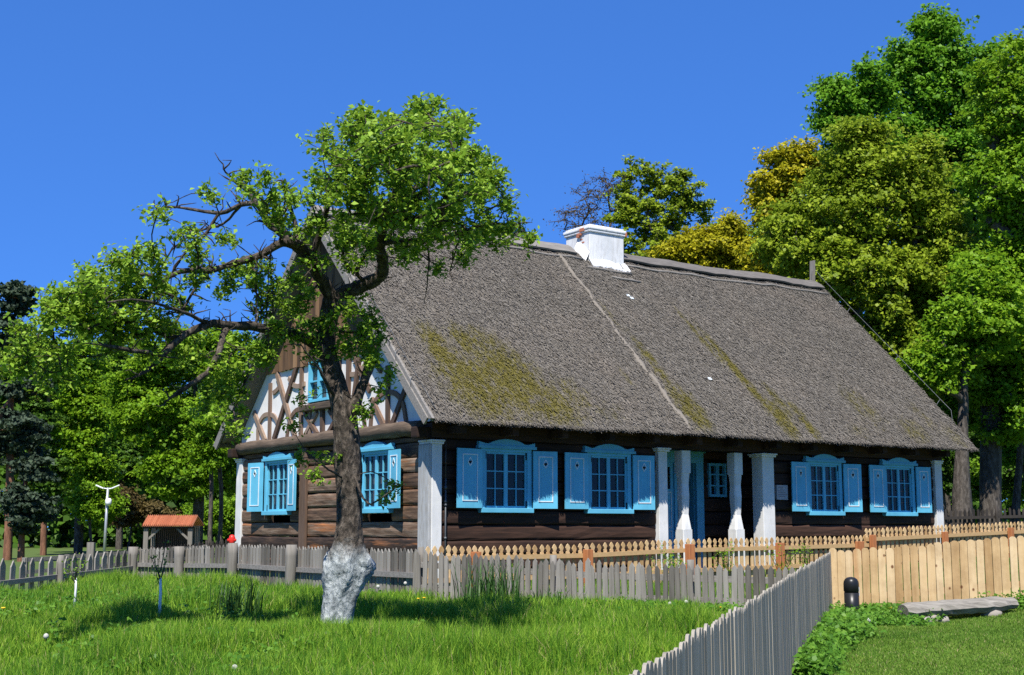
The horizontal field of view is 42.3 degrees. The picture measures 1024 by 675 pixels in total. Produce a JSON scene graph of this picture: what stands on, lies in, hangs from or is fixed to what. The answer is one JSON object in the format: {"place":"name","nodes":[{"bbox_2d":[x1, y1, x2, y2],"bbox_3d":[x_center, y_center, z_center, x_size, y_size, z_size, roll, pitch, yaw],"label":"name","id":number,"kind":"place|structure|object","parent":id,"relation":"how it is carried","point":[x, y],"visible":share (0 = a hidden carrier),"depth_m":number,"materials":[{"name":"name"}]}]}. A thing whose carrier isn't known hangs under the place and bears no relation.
{"place":"outdoors","nodes":[
{"label":"outdoors","id":0,"kind":"place"},
{"bbox_2d":[0,566,819,674],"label":"meadow grass","id":1,"kind":"structure","parent":0,"point":[488,636],"depth_m":13.14,"materials":[{"name":"green plant"}]},
{"bbox_2d":[0,530,1023,672],"bbox_3d":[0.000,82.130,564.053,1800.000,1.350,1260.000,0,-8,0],"label":"ground","id":2,"kind":"structure","parent":0,"point":[31,552],"depth_m":47.31,"materials":[{"name":"green plant"}]},
{"bbox_2d":[0,279,53,559],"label":"pine tree","id":3,"kind":"object","parent":2,"relation":"on","point":[17,295],"visible":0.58,"depth_m":46.98,"materials":[{"name":"green plant"}]},
{"bbox_2d":[0,409,63,561],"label":"pine tree","id":4,"kind":"object","parent":2,"relation":"on","point":[21,505],"visible":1,"depth_m":44.42,"materials":[{"name":"green plant"}]},
{"bbox_2d":[14,336,76,554],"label":"maple tree","id":5,"kind":"object","parent":2,"relation":"on","point":[45,412],"visible":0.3,"depth_m":54.55,"materials":[{"name":"green plant"}]},
{"bbox_2d":[0,550,132,590],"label":"picket fence","id":6,"kind":"object","parent":2,"relation":"on","point":[40,579],"visible":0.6,"depth_m":24.52,"materials":[{"name":"wood"}]},
{"bbox_2d":[61,552,87,604],"bbox_3d":[-5.870,3.275,17.678,0.385,0.826,0.263,-2,-9,16],"label":"sapling","id":7,"kind":"object","parent":2,"relation":"on","point":[75,580],"visible":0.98,"depth_m":17.71,"materials":[{"name":"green plant"}]},
{"bbox_2d":[31,336,134,552],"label":"maple tree","id":8,"kind":"object","parent":2,"relation":"on","point":[83,433],"visible":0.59,"depth_m":59.20,"materials":[{"name":"green plant"}]},
{"bbox_2d":[56,478,123,541],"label":"bush","id":9,"kind":"object","parent":2,"relation":"on","point":[88,505],"visible":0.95,"depth_m":51.28,"materials":[{"name":"green plant"}]},
{"bbox_2d":[95,485,119,551],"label":"street lamp","id":10,"kind":"object","parent":2,"relation":"on","point":[108,501],"visible":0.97,"depth_m":44.52,"materials":[{"name":"metal"}]},
{"bbox_2d":[22,542,207,576],"bbox_3d":[-9.992,5.733,34.096,1.750,0.986,7.422,-1,-8,8],"label":"rail fence","id":11,"kind":"object","parent":2,"relation":"on","point":[91,547],"visible":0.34,"depth_m":31.47,"materials":[{"name":"wood"}]},
{"bbox_2d":[95,342,153,549],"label":"maple tree","id":12,"kind":"object","parent":2,"relation":"on","point":[128,452],"visible":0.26,"depth_m":69.13,"materials":[{"name":"green plant"}]},
{"bbox_2d":[107,484,181,550],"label":"bush","id":13,"kind":"object","parent":2,"relation":"on","point":[137,514],"visible":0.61,"depth_m":64.92,"materials":[{"name":"red plant"}]},
{"bbox_2d":[149,540,169,614],"bbox_3d":[-4.038,2.833,15.136,0.286,1.037,0.343,0,-8,0],"label":"sapling","id":14,"kind":"object","parent":2,"relation":"on","point":[158,571],"visible":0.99,"depth_m":15.07,"materials":[{"name":"green plant"}]},
{"bbox_2d":[142,514,203,557],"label":"shelter","id":15,"kind":"object","parent":2,"relation":"on","point":[177,530],"visible":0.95,"depth_m":47.21,"materials":[{"name":"wood"}]},
{"bbox_2d":[95,316,256,545],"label":"maple tree","id":16,"kind":"object","parent":2,"relation":"on","point":[135,401],"visible":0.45,"depth_m":53.24,"materials":[{"name":"green plant"}]},
{"bbox_2d":[150,539,228,560],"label":"dark fence","id":17,"kind":"object","parent":2,"relation":"on","point":[216,543],"visible":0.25,"depth_m":45.36,"materials":[{"name":"brown wood"}]},
{"bbox_2d":[169,392,235,557],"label":"birch tree","id":18,"kind":"object","parent":2,"relation":"on","point":[202,450],"visible":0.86,"depth_m":49.55,"materials":[{"name":"green plant"}]},
{"bbox_2d":[178,494,235,540],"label":"bush","id":19,"kind":"object","parent":2,"relation":"on","point":[229,506],"visible":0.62,"depth_m":60.96,"materials":[{"name":"green plant"}]},
{"bbox_2d":[188,392,232,553],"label":"birch tree","id":20,"kind":"object","parent":2,"relation":"on","point":[220,522],"visible":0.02,"depth_m":50.57,"materials":[{"name":"green plant"}]},
{"bbox_2d":[209,577,274,616],"bbox_3d":[-3.450,3.326,16.865,0.824,0.549,0.931,0,-8,0],"label":"leafy tuft","id":21,"kind":"object","parent":2,"relation":"on","point":[236,597],"visible":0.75,"depth_m":16.86,"materials":[{"name":"green plant"}]},
{"bbox_2d":[0,91,542,624],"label":"pear tree","id":22,"kind":"object","parent":2,"relation":"on","point":[392,151],"visible":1,"depth_m":14.04,"materials":[{"name":"green plant"}]},
{"bbox_2d":[128,543,415,592],"bbox_3d":[-4.567,4.317,24.401,0.649,1.028,9.688,7,-11,-42],"label":"picket fence","id":23,"kind":"object","parent":2,"relation":"on","point":[289,565],"visible":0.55,"depth_m":24.64,"materials":[{"name":"grey wood"}]},
{"bbox_2d":[227,535,235,542],"bbox_3d":[-5.560,4.436,26.235,0.180,1.050,0.175,0,-8,0],"label":"hydrant","id":24,"kind":"object","parent":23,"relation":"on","point":[231,539],"visible":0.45,"depth_m":26.25,"materials":[{"name":"red metal"}]},
{"bbox_2d":[451,559,537,600],"bbox_3d":[-0.270,3.578,19.126,1.292,0.722,0.954,0,-8,0],"label":"leafy tuft","id":25,"kind":"object","parent":2,"relation":"on","point":[490,583],"visible":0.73,"depth_m":19.06,"materials":[{"name":"green plant"}]},
{"bbox_2d":[0,582,1023,674],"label":"weeds","id":26,"kind":"object","parent":2,"relation":"on","point":[836,631],"visible":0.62,"depth_m":14.08,"materials":[{"name":"green plant"}]},
{"bbox_2d":[0,313,1023,547],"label":"woodland","id":27,"kind":"object","parent":2,"relation":"on","point":[60,533],"visible":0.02,"depth_m":76.27,"materials":[{"name":"green plant"}]},
{"bbox_2d":[500,220,526,238],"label":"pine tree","id":28,"kind":"object","parent":2,"relation":"on","point":[521,231],"visible":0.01,"depth_m":62.86,"materials":[{"name":"green plant"}]},
{"bbox_2d":[527,588,586,605],"bbox_3d":[0.580,3.615,18.110,0.915,0.372,0.580,2,-8,-11],"label":"leafy tuft","id":29,"kind":"object","parent":2,"relation":"on","point":[548,595],"visible":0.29,"depth_m":18.05,"materials":[{"name":"green plant"}]},
{"bbox_2d":[543,167,635,236],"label":"ash tree","id":30,"kind":"object","parent":2,"relation":"on","point":[569,213],"visible":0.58,"depth_m":61.25,"materials":[{"name":"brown plant"}]},
{"bbox_2d":[412,547,794,607],"bbox_3d":[1.305,3.562,19.080,6.515,1.033,0.213,-5,-10,30],"label":"picket fence","id":31,"kind":"object","parent":2,"relation":"on","point":[423,568],"visible":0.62,"depth_m":19.03,"materials":[{"name":"grey wood"}]},
{"bbox_2d":[425,535,868,586],"bbox_3d":[3.443,4.735,27.676,12.219,1.180,0.231,6,-10,-35],"label":"picket fence","id":32,"kind":"object","parent":2,"relation":"on","point":[689,550],"visible":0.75,"depth_m":27.83,"materials":[{"name":"beige wood"}]},
{"bbox_2d":[599,154,716,256],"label":"ash tree","id":33,"kind":"object","parent":2,"relation":"on","point":[630,208],"visible":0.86,"depth_m":58.87,"materials":[{"name":"green plant"}]},
{"bbox_2d":[646,545,677,580],"bbox_3d":[3.050,4.582,26.908,0.647,0.894,0.513,0,-8,0],"label":"shrub","id":34,"kind":"object","parent":2,"relation":"on","point":[664,562],"visible":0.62,"depth_m":26.88,"materials":[{"name":"green plant"}]},
{"bbox_2d":[663,551,686,568],"bbox_3d":[3.366,4.725,27.143,0.480,0.671,0.511,-4,-9,25],"label":"shrub","id":35,"kind":"object","parent":2,"relation":"on","point":[676,560],"visible":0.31,"depth_m":27.11,"materials":[{"name":"green plant"}]},
{"bbox_2d":[368,559,1019,605],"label":"yard grass","id":36,"kind":"structure","parent":2,"relation":"on","point":[661,587],"depth_m":24.42,"materials":[{"name":"green plant"}]},
{"bbox_2d":[642,207,757,270],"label":"maple tree","id":37,"kind":"object","parent":2,"relation":"on","point":[715,245],"visible":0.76,"depth_m":54.35,"materials":[{"name":"leaves"},{"name":"bark"}]},
{"bbox_2d":[711,541,734,575],"bbox_3d":[4.467,4.737,28.020,0.544,0.838,0.462,-6,-10,34],"label":"shrub","id":38,"kind":"object","parent":2,"relation":"on","point":[726,565],"visible":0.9,"depth_m":28.01,"materials":[{"name":"green plant"}]},
{"bbox_2d":[629,551,832,674],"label":"board fence","id":39,"kind":"object","parent":2,"relation":"on","point":[766,631],"visible":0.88,"depth_m":8.30,"materials":[{"name":"grey wood"}]},
{"bbox_2d":[710,221,755,238],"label":"maple tree","id":40,"kind":"object","parent":2,"relation":"on","point":[746,233],"depth_m":60.52,"materials":[{"name":"green plant"}]},
{"bbox_2d":[733,133,828,278],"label":"maple tree","id":41,"kind":"object","parent":2,"relation":"on","point":[789,162],"visible":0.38,"depth_m":49.61,"materials":[{"name":"leaves"},{"name":"bark"}]},
{"bbox_2d":[764,544,798,573],"bbox_3d":[5.831,4.853,28.835,0.806,0.824,0.423,-6,-10,34],"label":"shrub","id":42,"kind":"object","parent":2,"relation":"on","point":[781,563],"visible":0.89,"depth_m":28.86,"materials":[{"name":"green plant"}]},
{"bbox_2d":[793,539,813,566],"bbox_3d":[6.458,4.890,29.385,0.525,0.859,0.379,-5,-10,31],"label":"shrub","id":43,"kind":"object","parent":2,"relation":"on","point":[805,559],"visible":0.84,"depth_m":29.34,"materials":[{"name":"green plant"}]},
{"bbox_2d":[843,577,859,611],"bbox_3d":[4.362,3.381,16.991,0.199,0.610,0.196,0,-8,0],"label":"bollard","id":44,"kind":"object","parent":2,"relation":"on","point":[851,590],"visible":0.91,"depth_m":16.93,"materials":[{"name":"black metal"}]},
{"bbox_2d":[798,52,909,323],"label":"maple tree","id":45,"kind":"object","parent":2,"relation":"on","point":[872,93],"visible":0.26,"depth_m":54.22,"materials":[{"name":"green plant"}]},
{"bbox_2d":[746,114,993,502],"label":"maple tree","id":46,"kind":"object","parent":2,"relation":"on","point":[845,248],"visible":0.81,"depth_m":45.88,"materials":[{"name":"green plant"}]},
{"bbox_2d":[829,536,1023,608],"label":"board fence","id":47,"kind":"object","parent":2,"relation":"on","point":[993,576],"visible":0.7,"depth_m":17.71,"materials":[{"name":"beige wood"}]},
{"bbox_2d":[864,1,1023,293],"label":"maple tree","id":48,"kind":"object","parent":2,"relation":"on","point":[931,59],"visible":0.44,"depth_m":58.09,"materials":[{"name":"green plant"}]},
{"bbox_2d":[864,521,1023,562],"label":"picket fence","id":49,"kind":"object","parent":2,"relation":"on","point":[945,536],"visible":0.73,"depth_m":32.73,"materials":[{"name":"beige wood"}]},
{"bbox_2d":[864,202,1023,533],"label":"maple tree","id":50,"kind":"object","parent":2,"relation":"on","point":[948,505],"depth_m":59.36,"materials":[{"name":"green plant"}]},
{"bbox_2d":[897,596,1018,620],"bbox_3d":[5.709,3.504,16.924,1.602,0.367,0.368,2,-8,-14],"label":"log bench","id":51,"kind":"object","parent":2,"relation":"on","point":[991,606],"visible":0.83,"depth_m":16.80,"materials":[{"name":"wood"}]},
{"bbox_2d":[894,260,1023,540],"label":"linden tree","id":52,"kind":"object","parent":2,"relation":"on","point":[981,328],"visible":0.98,"depth_m":39.74,"materials":[{"name":"green plant"}]},
{"bbox_2d":[895,319,1023,531],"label":"maple tree","id":53,"kind":"object","parent":2,"relation":"on","point":[947,466],"visible":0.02,"depth_m":54.09,"materials":[{"name":"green plant"}]},
{"bbox_2d":[933,301,1023,479],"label":"maple tree","id":54,"kind":"object","parent":2,"relation":"on","point":[1008,459],"visible":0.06,"depth_m":47.33,"materials":[{"name":"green plant"}]},
{"bbox_2d":[939,25,1023,538],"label":"maple tree","id":55,"kind":"object","parent":2,"relation":"on","point":[998,120],"visible":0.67,"depth_m":42.18,"materials":[{"name":"green plant"}]},
{"bbox_2d":[944,506,1023,540],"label":"dark fence","id":56,"kind":"object","parent":2,"relation":"on","point":[969,517],"visible":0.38,"depth_m":39.38,"materials":[{"name":"brown wood"}]},
{"bbox_2d":[969,457,1012,505],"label":"bush","id":57,"kind":"object","parent":2,"relation":"on","point":[975,479],"visible":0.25,"depth_m":58.74,"materials":[{"name":"green plant"}]},
{"bbox_2d":[1011,439,1023,536],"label":"linden tree","id":58,"kind":"object","parent":2,"relation":"on","point":[1016,502],"visible":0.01,"depth_m":44.68,"materials":[{"name":"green plant"}]},
{"bbox_2d":[0,0,1023,529],"label":"sky","id":59,"kind":"structure","parent":0,"point":[107,107],"materials":[{"name":"blue"}]},
{"bbox_2d":[213,205,978,584],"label":"house","id":60,"kind":"structure","parent":0,"point":[589,385],"depth_m":32.02,"materials":[{"name":"grey plant"}]},
{"bbox_2d":[261,452,292,514],"bbox_3d":[-5.728,3.598,32.639,0.285,1.545,1.600,6,-10,-35],"label":"window","id":61,"kind":"structure","parent":60,"relation":"in","point":[276,459],"depth_m":32.72,"materials":[{"name":"blue wood"}]},
{"bbox_2d":[308,362,328,402],"bbox_3d":[-4.519,1.013,31.191,0.120,0.980,1.020,6,-10,-35],"label":"attic window","id":62,"kind":"structure","parent":60,"relation":"in","point":[311,381],"depth_m":31.26,"materials":[{"name":"blue wood"}]},
{"bbox_2d":[360,441,395,513],"bbox_3d":[-2.902,3.024,28.658,0.285,1.545,1.550,6,-10,-35],"label":"window","id":63,"kind":"structure","parent":60,"relation":"in","point":[377,451],"depth_m":28.71,"materials":[{"name":"blue wood"}]},
{"bbox_2d":[476,439,536,512],"bbox_3d":[-0.124,2.925,27.968,1.500,1.545,0.165,6,-10,-35],"label":"window","id":64,"kind":"structure","parent":60,"relation":"in","point":[506,447],"depth_m":28.00,"materials":[{"name":"blue wood"}]},
{"bbox_2d":[582,444,635,513],"bbox_3d":[2.164,3.154,29.561,1.470,1.545,0.165,6,-10,-35],"label":"window","id":65,"kind":"structure","parent":60,"relation":"in","point":[607,451],"depth_m":29.58,"materials":[{"name":"blue wood"}]},
{"bbox_2d":[667,450,705,567],"bbox_3d":[3.838,4.251,32.452,1.860,2.950,0.750,6,-10,-35],"label":"door","id":66,"kind":"structure","parent":60,"relation":"in","point":[696,477],"depth_m":32.55,"materials":[{"name":"blue wood"}]},
{"bbox_2d":[706,463,726,496],"bbox_3d":[5.108,3.565,33.089,0.590,0.830,0.120,6,-10,-35],"label":"porch window","id":67,"kind":"structure","parent":60,"relation":"in","point":[715,474],"depth_m":33.07,"materials":[{"name":"blue wood"}]},
{"bbox_2d":[802,454,845,515],"bbox_3d":[7.890,3.739,33.616,1.470,1.545,0.285,6,-10,-35],"label":"window","id":68,"kind":"structure","parent":60,"relation":"in","point":[824,464],"depth_m":33.65,"materials":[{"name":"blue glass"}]},
{"bbox_2d":[879,458,917,515],"bbox_3d":[10.293,3.969,35.212,1.440,1.545,0.165,6,-10,-35],"label":"window","id":69,"kind":"structure","parent":60,"relation":"in","point":[897,464],"depth_m":35.26,"materials":[{"name":"blue wood"}]},
{"bbox_2d":[832,603,1023,674],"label":"lawn grass","id":70,"kind":"structure","parent":0,"point":[960,637],"depth_m":13.19,"materials":[{"name":"green plant"}]},
{"bbox_2d":[938,616,949,622],"bbox_3d":[5.355,3.517,16.420,0.127,0.116,0.132,-7,-11,41],"label":"stone","id":71,"kind":"object","parent":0,"point":[946,618],"visible":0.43,"depth_m":16.38,"materials":[{"name":"white stone"}]}
]}

